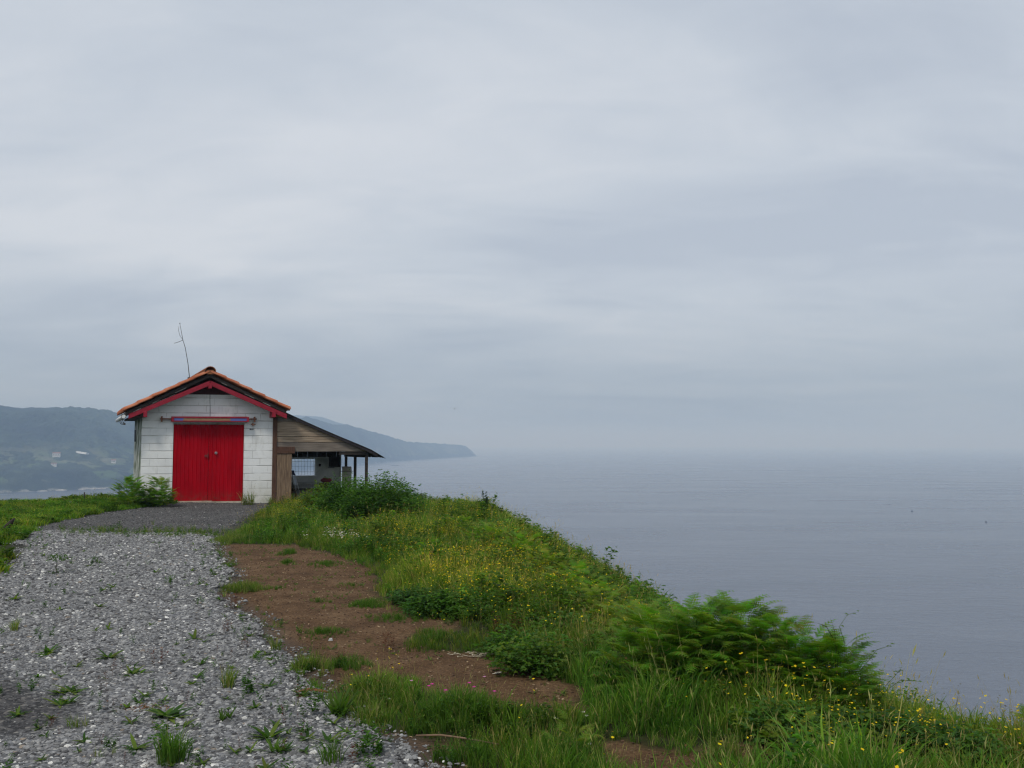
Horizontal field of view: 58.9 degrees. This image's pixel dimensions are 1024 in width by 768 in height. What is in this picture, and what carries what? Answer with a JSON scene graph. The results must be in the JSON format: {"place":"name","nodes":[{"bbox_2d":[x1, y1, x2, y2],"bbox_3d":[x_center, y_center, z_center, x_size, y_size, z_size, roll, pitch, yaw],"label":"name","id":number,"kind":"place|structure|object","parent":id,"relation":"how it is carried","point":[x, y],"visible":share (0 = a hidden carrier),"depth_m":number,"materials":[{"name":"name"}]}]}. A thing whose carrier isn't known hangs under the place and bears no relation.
{"place":"outdoors","nodes":[
{"label":"outdoors","id":0,"kind":"place"},
{"bbox_2d":[0,489,179,573],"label":"verge grass","id":1,"kind":"structure","parent":0,"point":[34,514],"depth_m":22.11,"materials":[{"name":"green plant"}]},
{"bbox_2d":[0,531,464,767],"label":"gravel path","id":2,"kind":"structure","parent":0,"point":[12,727],"depth_m":5.93,"materials":[{"name":"grey gravel"}]},
{"bbox_2d":[34,643,62,656],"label":"weed","id":3,"kind":"object","parent":2,"relation":"on","point":[47,651],"visible":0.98,"depth_m":7.02,"materials":[{"name":"green plant"}]},
{"bbox_2d":[46,553,72,573],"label":"weed","id":4,"kind":"object","parent":2,"relation":"on","point":[60,558],"visible":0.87,"depth_m":11.43,"materials":[{"name":"green plant"}]},
{"bbox_2d":[41,694,85,707],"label":"weed","id":5,"kind":"object","parent":2,"relation":"on","point":[59,702],"visible":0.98,"depth_m":5.64,"materials":[{"name":"green plant"}]},
{"bbox_2d":[48,684,89,697],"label":"weed","id":6,"kind":"object","parent":2,"relation":"on","point":[67,689],"visible":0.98,"depth_m":5.90,"materials":[{"name":"green plant"}]},
{"bbox_2d":[64,713,89,728],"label":"weed","id":7,"kind":"object","parent":2,"relation":"on","point":[76,724],"visible":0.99,"depth_m":5.19,"materials":[{"name":"green plant"}]},
{"bbox_2d":[124,665,153,676],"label":"weed","id":8,"kind":"object","parent":2,"relation":"on","point":[134,671],"visible":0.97,"depth_m":6.39,"materials":[{"name":"green plant"}]},
{"bbox_2d":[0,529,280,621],"bbox_3d":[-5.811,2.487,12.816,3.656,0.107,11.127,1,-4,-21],"label":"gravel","id":9,"kind":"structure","parent":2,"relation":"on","point":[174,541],"depth_m":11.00,"materials":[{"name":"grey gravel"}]},
{"bbox_2d":[147,714,179,749],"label":"weed","id":10,"kind":"object","parent":2,"relation":"on","point":[159,735],"visible":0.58,"depth_m":4.81,"materials":[{"name":"green plant"}]},
{"bbox_2d":[141,702,194,723],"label":"weed","id":11,"kind":"object","parent":2,"relation":"on","point":[168,712],"visible":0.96,"depth_m":5.39,"materials":[{"name":"green plant"}]},
{"bbox_2d":[150,706,201,766],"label":"weed","id":12,"kind":"object","parent":2,"relation":"on","point":[172,751],"visible":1,"depth_m":4.62,"materials":[{"name":"green plant"}]},
{"bbox_2d":[0,531,392,767],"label":"tiny weeds","id":13,"kind":"object","parent":2,"relation":"on","point":[135,745],"visible":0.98,"depth_m":5.50,"materials":[{"name":"green plant"}]},
{"bbox_2d":[218,705,237,720],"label":"weed","id":14,"kind":"object","parent":2,"relation":"on","point":[222,717],"visible":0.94,"depth_m":5.33,"materials":[{"name":"green plant"}]},
{"bbox_2d":[218,654,245,687],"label":"weed","id":15,"kind":"object","parent":2,"relation":"on","point":[229,680],"visible":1,"depth_m":6.04,"materials":[{"name":"green plant"}]},
{"bbox_2d":[240,674,257,693],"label":"weed","id":16,"kind":"object","parent":2,"relation":"on","point":[251,689],"visible":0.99,"depth_m":5.88,"materials":[{"name":"green plant"}]},
{"bbox_2d":[247,718,288,742],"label":"weed","id":17,"kind":"object","parent":2,"relation":"on","point":[267,733],"visible":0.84,"depth_m":5.04,"materials":[{"name":"green plant"}]},
{"bbox_2d":[264,736,288,753],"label":"weed","id":18,"kind":"object","parent":2,"relation":"on","point":[275,747],"visible":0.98,"depth_m":4.79,"materials":[{"name":"green plant"}]},
{"bbox_2d":[301,691,323,713],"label":"weed","id":19,"kind":"object","parent":2,"relation":"on","point":[317,700],"visible":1,"depth_m":5.42,"materials":[{"name":"green plant"}]},
{"bbox_2d":[204,533,432,749],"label":"path edge weeds","id":20,"kind":"object","parent":2,"relation":"on","point":[299,631],"visible":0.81,"depth_m":7.80,"materials":[{"name":"green plant"}]},
{"bbox_2d":[310,730,348,743],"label":"weed","id":21,"kind":"object","parent":2,"relation":"on","point":[328,737],"visible":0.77,"depth_m":4.98,"materials":[{"name":"green plant"}]},
{"bbox_2d":[312,720,349,765],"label":"weed","id":22,"kind":"object","parent":2,"relation":"on","point":[330,752],"visible":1,"depth_m":4.64,"materials":[{"name":"green plant"}]},
{"bbox_2d":[317,685,359,717],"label":"weed","id":23,"kind":"object","parent":2,"relation":"on","point":[339,704],"visible":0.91,"depth_m":5.45,"materials":[{"name":"green plant"}]},
{"bbox_2d":[344,717,389,756],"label":"weed","id":24,"kind":"object","parent":2,"relation":"on","point":[378,747],"visible":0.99,"depth_m":4.73,"materials":[{"name":"green plant"}]},
{"bbox_2d":[0,405,475,492],"bbox_3d":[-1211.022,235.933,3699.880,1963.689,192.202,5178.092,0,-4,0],"label":"wooded hills","id":25,"kind":"structure","parent":0,"point":[32,439],"depth_m":1899.54,"materials":[{"name":"green plant"}]},
{"bbox_2d":[293,415,344,424],"bbox_3d":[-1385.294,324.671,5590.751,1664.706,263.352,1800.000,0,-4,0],"label":"distant hills","id":26,"kind":"structure","parent":0,"point":[322,419],"depth_m":5401.08,"materials":[{"name":"grey plant"}]},
{"bbox_2d":[0,495,1022,767],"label":"ground","id":27,"kind":"structure","parent":0,"point":[292,617],"depth_m":7.55,"materials":[{"name":"soil"}]},
{"bbox_2d":[105,474,150,504],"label":"bracken clump","id":28,"kind":"object","parent":27,"relation":"on","point":[133,486],"visible":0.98,"depth_m":25.61,"materials":[{"name":"green plant"}]},
{"bbox_2d":[36,502,268,536],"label":"forecourt","id":29,"kind":"structure","parent":27,"relation":"on","point":[213,506],"depth_m":21.98,"materials":[{"name":"grey gravel"}]},
{"bbox_2d":[57,519,225,537],"bbox_3d":[-7.008,2.749,17.278,2.827,0.274,4.254,2,-4,-31],"label":"weed strip","id":30,"kind":"object","parent":29,"relation":"on","point":[159,531],"visible":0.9,"depth_m":17.05,"materials":[{"name":"green plant"}]},
{"bbox_2d":[139,475,178,504],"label":"bracken clump","id":31,"kind":"object","parent":29,"relation":"on","point":[153,492],"visible":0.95,"depth_m":26.10,"materials":[{"name":"green plant"}]},
{"bbox_2d":[236,484,255,504],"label":"weed","id":32,"kind":"object","parent":29,"relation":"on","point":[249,500],"visible":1,"depth_m":27.62,"materials":[{"name":"green plant"}]},
{"bbox_2d":[206,529,251,545],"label":"grass patch","id":33,"kind":"object","parent":27,"relation":"on","point":[227,538],"visible":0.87,"depth_m":15.27,"materials":[{"name":"green plant"}]},
{"bbox_2d":[212,574,269,593],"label":"grass patch","id":34,"kind":"object","parent":27,"relation":"on","point":[251,586],"visible":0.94,"depth_m":10.12,"materials":[{"name":"green plant"}]},
{"bbox_2d":[115,366,383,502],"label":"shed","id":35,"kind":"structure","parent":27,"relation":"on","point":[201,435],"depth_m":28.53,"materials":[{"name":"white"}]},
{"bbox_2d":[172,424,208,500],"bbox_3d":[-10.025,2.451,28.271,1.053,2.375,0.090,1,-4,-14],"label":"door","id":36,"kind":"structure","parent":35,"relation":"in","point":[190,442],"depth_m":28.28,"materials":[{"name":"red paint"}]},
{"bbox_2d":[208,425,243,500],"bbox_3d":[-9.003,2.477,28.515,1.050,2.395,0.117,1,-4,-14],"label":"door","id":37,"kind":"structure","parent":35,"relation":"in","point":[226,442],"depth_m":28.53,"materials":[{"name":"red paint"}]},
{"bbox_2d":[274,545,296,555],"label":"grass patch","id":38,"kind":"object","parent":27,"relation":"on","point":[288,551],"visible":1,"depth_m":13.58,"materials":[{"name":"green plant"}]},
{"bbox_2d":[281,504,317,516],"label":"leafy shrub","id":39,"kind":"object","parent":27,"relation":"on","point":[299,510],"visible":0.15,"depth_m":21.71,"materials":[{"name":"green plant"}]},
{"bbox_2d":[277,641,334,675],"bbox_3d":[-1.486,1.982,6.573,0.432,0.238,0.462,0,-4,0],"label":"grass patch","id":40,"kind":"object","parent":27,"relation":"on","point":[303,662],"visible":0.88,"depth_m":6.61,"materials":[{"name":"green plant"}]},
{"bbox_2d":[290,480,332,509],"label":"leafy shrub","id":41,"kind":"object","parent":27,"relation":"on","point":[308,499],"visible":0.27,"depth_m":23.48,"materials":[{"name":"green plant"}]},
{"bbox_2d":[291,488,332,499],"bbox_3d":[-6.877,3.851,31.299,1.552,0.530,0.647,1,-4,-14],"label":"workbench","id":42,"kind":"object","parent":27,"relation":"on","point":[292,489],"visible":0.29,"depth_m":30.93,"materials":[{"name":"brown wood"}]},
{"bbox_2d":[292,482,318,487],"bbox_3d":[-7.115,3.479,31.208,0.910,0.199,0.441,1,-4,-14],"label":"crate","id":43,"kind":"object","parent":42,"relation":"on","point":[306,484],"visible":0.73,"depth_m":31.04,"materials":[{"name":"grey plastic"}]},
{"bbox_2d":[307,557,346,568],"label":"grass patch","id":44,"kind":"object","parent":27,"relation":"on","point":[327,563],"visible":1,"depth_m":12.39,"materials":[{"name":"green plant"}]},
{"bbox_2d":[299,623,355,639],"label":"grass patch","id":45,"kind":"object","parent":27,"relation":"on","point":[320,629],"visible":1,"depth_m":7.86,"materials":[{"name":"green plant"}]},
{"bbox_2d":[308,469,373,514],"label":"leafy shrub","id":46,"kind":"object","parent":27,"relation":"on","point":[328,498],"visible":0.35,"depth_m":21.06,"materials":[{"name":"green plant"}]},
{"bbox_2d":[326,525,361,539],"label":"leafy shrub","id":47,"kind":"object","parent":27,"relation":"on","point":[348,529],"visible":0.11,"depth_m":15.32,"materials":[{"name":"green plant"}]},
{"bbox_2d":[340,466,351,494],"bbox_3d":[-5.658,3.514,31.045,0.434,1.370,0.306,1,-4,-14],"label":"leaning panel","id":48,"kind":"object","parent":27,"relation":"on","point":[345,469],"visible":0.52,"depth_m":31.08,"materials":[{"name":"grey wood"}]},
{"bbox_2d":[320,644,379,670],"bbox_3d":[-1.201,2.014,6.769,0.439,0.207,0.393,-2,-4,29],"label":"grass patch","id":49,"kind":"object","parent":27,"relation":"on","point":[342,661],"visible":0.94,"depth_m":6.73,"materials":[{"name":"green plant"}]},
{"bbox_2d":[334,532,385,553],"bbox_3d":[-2.219,2.435,13.843,0.960,0.338,0.991,0,-4,0],"label":"leafy mound","id":50,"kind":"object","parent":27,"relation":"on","point":[351,542],"visible":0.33,"depth_m":13.69,"materials":[{"name":"green plant"}]},
{"bbox_2d":[341,594,386,608],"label":"grass patch","id":51,"kind":"object","parent":27,"relation":"on","point":[369,603],"visible":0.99,"depth_m":9.21,"materials":[{"name":"green plant"}]},
{"bbox_2d":[325,649,410,713],"bbox_3d":[-0.910,1.904,5.859,0.560,0.341,0.906,0,-4,0],"label":"grass patch","id":52,"kind":"object","parent":27,"relation":"on","point":[385,682],"visible":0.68,"depth_m":5.83,"materials":[{"name":"green plant"}]},
{"bbox_2d":[344,688,391,726],"bbox_3d":[-0.862,1.917,5.390,0.304,0.218,0.334,-2,-4,27],"label":"grass patch","id":53,"kind":"object","parent":27,"relation":"on","point":[369,712],"visible":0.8,"depth_m":5.38,"materials":[{"name":"green plant"}]},
{"bbox_2d":[329,469,425,520],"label":"leafy shrub","id":54,"kind":"object","parent":27,"relation":"on","point":[378,498],"visible":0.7,"depth_m":18.63,"materials":[{"name":"green plant"}]},
{"bbox_2d":[361,609,428,622],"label":"grass patch","id":55,"kind":"object","parent":27,"relation":"on","point":[397,616],"visible":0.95,"depth_m":8.50,"materials":[{"name":"green plant"}]},
{"bbox_2d":[374,533,425,556],"bbox_3d":[-1.553,2.358,13.195,0.907,0.418,0.928,-3,-5,34],"label":"leafy mound","id":56,"kind":"object","parent":27,"relation":"on","point":[399,541],"visible":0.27,"depth_m":13.13,"materials":[{"name":"green plant"}]},
{"bbox_2d":[382,476,428,512],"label":"leafy shrub","id":57,"kind":"object","parent":27,"relation":"on","point":[410,489],"visible":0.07,"depth_m":19.82,"materials":[{"name":"green plant"}]},
{"bbox_2d":[386,583,447,605],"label":"leafy shrub","id":58,"kind":"object","parent":27,"relation":"on","point":[397,595],"visible":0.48,"depth_m":9.32,"materials":[{"name":"green plant"}]},
{"bbox_2d":[408,505,448,519],"bbox_3d":[-1.751,2.694,18.595,1.293,0.462,1.161,0,-4,0],"label":"leafy mound","id":59,"kind":"object","parent":27,"relation":"on","point":[428,512],"visible":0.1,"depth_m":18.61,"materials":[{"name":"green plant"}]},
{"bbox_2d":[396,585,466,618],"bbox_3d":[-0.715,2.121,8.871,0.820,0.295,0.817,0,-4,0],"label":"leafy mound","id":60,"kind":"object","parent":27,"relation":"on","point":[421,604],"visible":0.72,"depth_m":8.73,"materials":[{"name":"green plant"}]},
{"bbox_2d":[403,623,461,649],"bbox_3d":[-0.642,2.071,7.624,0.520,0.213,0.648,0,-4,0],"label":"grass patch","id":61,"kind":"object","parent":27,"relation":"on","point":[430,631],"visible":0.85,"depth_m":7.62,"materials":[{"name":"green plant"}]},
{"bbox_2d":[221,543,690,767],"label":"soil seedlings","id":62,"kind":"object","parent":27,"relation":"on","point":[502,674],"visible":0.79,"depth_m":9.05,"materials":[{"name":"green plant"}]},
{"bbox_2d":[416,734,498,744],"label":"twig","id":63,"kind":"object","parent":27,"relation":"on","point":[443,735],"visible":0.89,"depth_m":4.97,"materials":[{"name":"brown wood"}]},
{"bbox_2d":[433,514,482,530],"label":"bracken clump","id":64,"kind":"object","parent":27,"relation":"on","point":[464,518],"visible":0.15,"depth_m":15.59,"materials":[{"name":"green plant"}]},
{"bbox_2d":[403,657,517,738],"bbox_3d":[-0.335,1.847,5.418,0.763,0.376,0.709,2,-4,-27],"label":"grass patch","id":65,"kind":"object","parent":27,"relation":"on","point":[457,712],"visible":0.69,"depth_m":5.34,"materials":[{"name":"green plant"}]},
{"bbox_2d":[424,715,500,767],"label":"grass patch","id":66,"kind":"object","parent":27,"relation":"on","point":[449,753],"visible":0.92,"depth_m":4.68,"materials":[{"name":"green plant"}]},
{"bbox_2d":[444,586,514,620],"bbox_3d":[-0.292,2.107,8.717,0.785,0.281,0.877,0,-4,0],"label":"leafy mound","id":67,"kind":"object","parent":27,"relation":"on","point":[486,596],"visible":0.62,"depth_m":8.59,"materials":[{"name":"green plant"}]},
{"bbox_2d":[455,519,527,548],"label":"bracken clump","id":68,"kind":"object","parent":27,"relation":"on","point":[489,529],"visible":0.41,"depth_m":13.85,"materials":[{"name":"green plant"}]},
{"bbox_2d":[473,623,549,659],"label":"leafy shrub","id":69,"kind":"object","parent":27,"relation":"on","point":[498,638],"visible":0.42,"depth_m":7.14,"materials":[{"name":"green plant"}]},
{"bbox_2d":[484,687,547,725],"bbox_3d":[-0.011,1.913,5.467,0.511,0.246,0.373,0,-4,0],"label":"grass patch","id":70,"kind":"object","parent":27,"relation":"on","point":[529,709],"visible":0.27,"depth_m":5.43,"materials":[{"name":"green plant"}]},
{"bbox_2d":[493,528,557,556],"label":"bracken clump","id":71,"kind":"object","parent":27,"relation":"on","point":[515,544],"visible":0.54,"depth_m":12.77,"materials":[{"name":"green plant"}]},
{"bbox_2d":[499,577,567,599],"bbox_3d":[0.312,2.156,9.458,0.874,0.282,0.830,-2,-4,24],"label":"leafy mound","id":72,"kind":"object","parent":27,"relation":"on","point":[537,582],"visible":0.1,"depth_m":9.44,"materials":[{"name":"green plant"}]},
{"bbox_2d":[483,626,586,680],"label":"leafy shrub","id":73,"kind":"object","parent":27,"relation":"on","point":[530,655],"visible":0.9,"depth_m":6.49,"materials":[{"name":"green plant"}]},
{"bbox_2d":[507,544,587,579],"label":"bracken clump","id":74,"kind":"object","parent":27,"relation":"on","point":[543,550],"visible":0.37,"depth_m":11.04,"materials":[{"name":"green plant"}]},
{"bbox_2d":[520,608,605,636],"bbox_3d":[0.449,2.042,7.643,0.772,0.282,0.773,0,-4,0],"label":"leafy mound","id":75,"kind":"object","parent":27,"relation":"on","point":[571,616],"visible":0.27,"depth_m":7.61,"materials":[{"name":"green plant"}]},
{"bbox_2d":[509,710,624,767],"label":"grass patch","id":76,"kind":"object","parent":27,"relation":"on","point":[581,742],"visible":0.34,"depth_m":4.70,"materials":[{"name":"green plant"}]},
{"bbox_2d":[529,559,613,599],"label":"bracken clump","id":77,"kind":"object","parent":27,"relation":"on","point":[581,565],"visible":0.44,"depth_m":9.72,"materials":[{"name":"green plant"}]},
{"bbox_2d":[541,709,606,753],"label":"bracken clump","id":78,"kind":"object","parent":27,"relation":"on","point":[565,726],"visible":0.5,"depth_m":4.84,"materials":[{"name":"green plant"}]},
{"bbox_2d":[559,565,616,591],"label":"bush","id":79,"kind":"object","parent":27,"relation":"on","point":[594,575],"visible":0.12,"depth_m":10.90,"materials":[{"name":"green plant"}]},
{"bbox_2d":[558,623,624,653],"bbox_3d":[0.707,1.986,6.983,0.768,0.313,0.742,0,-4,0],"label":"leafy mound","id":80,"kind":"object","parent":27,"relation":"on","point":[599,634],"visible":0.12,"depth_m":6.92,"materials":[{"name":"green plant"}]},
{"bbox_2d":[567,581,648,620],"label":"bracken clump","id":81,"kind":"object","parent":27,"relation":"on","point":[621,591],"visible":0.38,"depth_m":8.38,"materials":[{"name":"green plant"}]},
{"bbox_2d":[218,483,1016,767],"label":"leafy weeds","id":82,"kind":"object","parent":27,"relation":"on","point":[534,605],"visible":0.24,"depth_m":11.31,"materials":[{"name":"green plant"}]},
{"bbox_2d":[213,482,1023,767],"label":"meadow grass","id":83,"kind":"structure","parent":27,"relation":"on","point":[645,708],"depth_m":5.40,"materials":[{"name":"green plant"}]},
{"bbox_2d":[228,491,1022,767],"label":"yellow wildflowers","id":84,"kind":"object","parent":27,"relation":"on","point":[897,766],"visible":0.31,"depth_m":8.94,"materials":[{"name":"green plant"}]},
{"bbox_2d":[592,586,661,615],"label":"bush","id":85,"kind":"object","parent":27,"relation":"on","point":[618,596],"visible":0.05,"depth_m":9.53,"materials":[{"name":"green plant"}]},
{"bbox_2d":[591,596,668,638],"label":"bracken clump","id":86,"kind":"object","parent":27,"relation":"on","point":[652,606],"visible":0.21,"depth_m":7.42,"materials":[{"name":"green plant"}]},
{"bbox_2d":[586,602,721,696],"bbox_3d":[0.925,1.720,5.934,0.912,0.634,0.997,0,-4,0],"label":"bracken clump","id":87,"kind":"object","parent":27,"relation":"on","point":[631,637],"visible":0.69,"depth_m":5.84,"materials":[{"name":"green plant"}]},
{"bbox_2d":[614,590,763,693],"bbox_3d":[1.199,1.700,5.999,1.078,0.664,1.003,0,-4,0],"label":"bracken clump","id":88,"kind":"object","parent":27,"relation":"on","point":[710,611],"visible":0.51,"depth_m":5.84,"materials":[{"name":"green plant"}]},
{"bbox_2d":[667,590,801,693],"bbox_3d":[1.472,1.724,6.005,1.061,0.649,0.973,0,-4,0],"label":"bracken clump","id":89,"kind":"object","parent":27,"relation":"on","point":[744,608],"visible":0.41,"depth_m":5.88,"materials":[{"name":"green plant"}]},
{"bbox_2d":[701,723,776,765],"bbox_3d":[1.170,1.875,4.726,0.396,0.218,0.290,0,-4,0],"label":"grass patch","id":90,"kind":"object","parent":27,"relation":"on","point":[716,749],"visible":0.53,"depth_m":4.76,"materials":[{"name":"green plant"}]},
{"bbox_2d":[717,602,844,695],"bbox_3d":[1.705,1.748,5.910,0.964,0.601,0.905,0,-4,0],"label":"bracken clump","id":91,"kind":"object","parent":27,"relation":"on","point":[772,616],"visible":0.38,"depth_m":5.81,"materials":[{"name":"green plant"}]},
{"bbox_2d":[727,687,857,752],"bbox_3d":[1.560,1.883,5.075,0.706,0.278,0.704,0,-4,0],"label":"bramble thicket","id":92,"kind":"object","parent":27,"relation":"on","point":[760,722],"visible":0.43,"depth_m":5.05,"materials":[{"name":"green plant"}]},
{"bbox_2d":[758,710,846,760],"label":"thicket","id":93,"kind":"object","parent":27,"relation":"on","point":[783,732],"visible":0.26,"depth_m":4.80,"materials":[{"name":"green plant"}]},
{"bbox_2d":[758,614,867,710],"bbox_3d":[1.859,1.744,5.667,0.676,0.554,0.707,0,-4,0],"label":"bracken clump","id":94,"kind":"object","parent":27,"relation":"on","point":[794,641],"visible":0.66,"depth_m":5.59,"materials":[{"name":"green plant"}]},
{"bbox_2d":[760,706,892,767],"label":"bramble thicket","id":95,"kind":"object","parent":27,"relation":"on","point":[818,733],"visible":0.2,"depth_m":4.66,"materials":[{"name":"green plant"}]},
{"bbox_2d":[789,625,900,710],"bbox_3d":[2.004,1.764,5.577,0.643,0.519,0.662,0,-4,0],"label":"bracken clump","id":96,"kind":"object","parent":27,"relation":"on","point":[847,664],"visible":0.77,"depth_m":5.50,"materials":[{"name":"green plant"}]},
{"bbox_2d":[801,697,928,752],"bbox_3d":[1.891,1.886,4.987,0.685,0.255,0.708,0,-4,0],"label":"bramble thicket","id":97,"kind":"object","parent":27,"relation":"on","point":[864,715],"visible":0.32,"depth_m":4.95,"materials":[{"name":"green plant"}]},
{"bbox_2d":[873,686,941,714],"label":"bush","id":98,"kind":"object","parent":27,"relation":"on","point":[910,696],"visible":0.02,"depth_m":6.59,"materials":[{"name":"green plant"}]},
{"bbox_2d":[852,706,967,762],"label":"bramble thicket","id":99,"kind":"object","parent":27,"relation":"on","point":[915,728],"visible":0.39,"depth_m":4.87,"materials":[{"name":"green plant"}]},
{"bbox_2d":[908,717,1023,766],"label":"bramble thicket","id":100,"kind":"object","parent":27,"relation":"on","point":[979,741],"visible":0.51,"depth_m":4.75,"materials":[{"name":"green plant"}]},
{"bbox_2d":[1005,704,1023,730],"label":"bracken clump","id":101,"kind":"object","parent":27,"relation":"on","point":[1020,715],"visible":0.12,"depth_m":5.44,"materials":[{"name":"green plant"}]},
{"bbox_2d":[0,445,1023,726],"bbox_3d":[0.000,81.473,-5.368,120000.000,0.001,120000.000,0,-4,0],"label":"sea","id":102,"kind":"structure","parent":0,"point":[822,533],"depth_m":885.68,"materials":[{"name":"grey liquid"}]},
{"bbox_2d":[0,0,1023,444],"label":"sky","id":103,"kind":"structure","parent":0,"point":[540,222],"materials":[{"name":"grey"}]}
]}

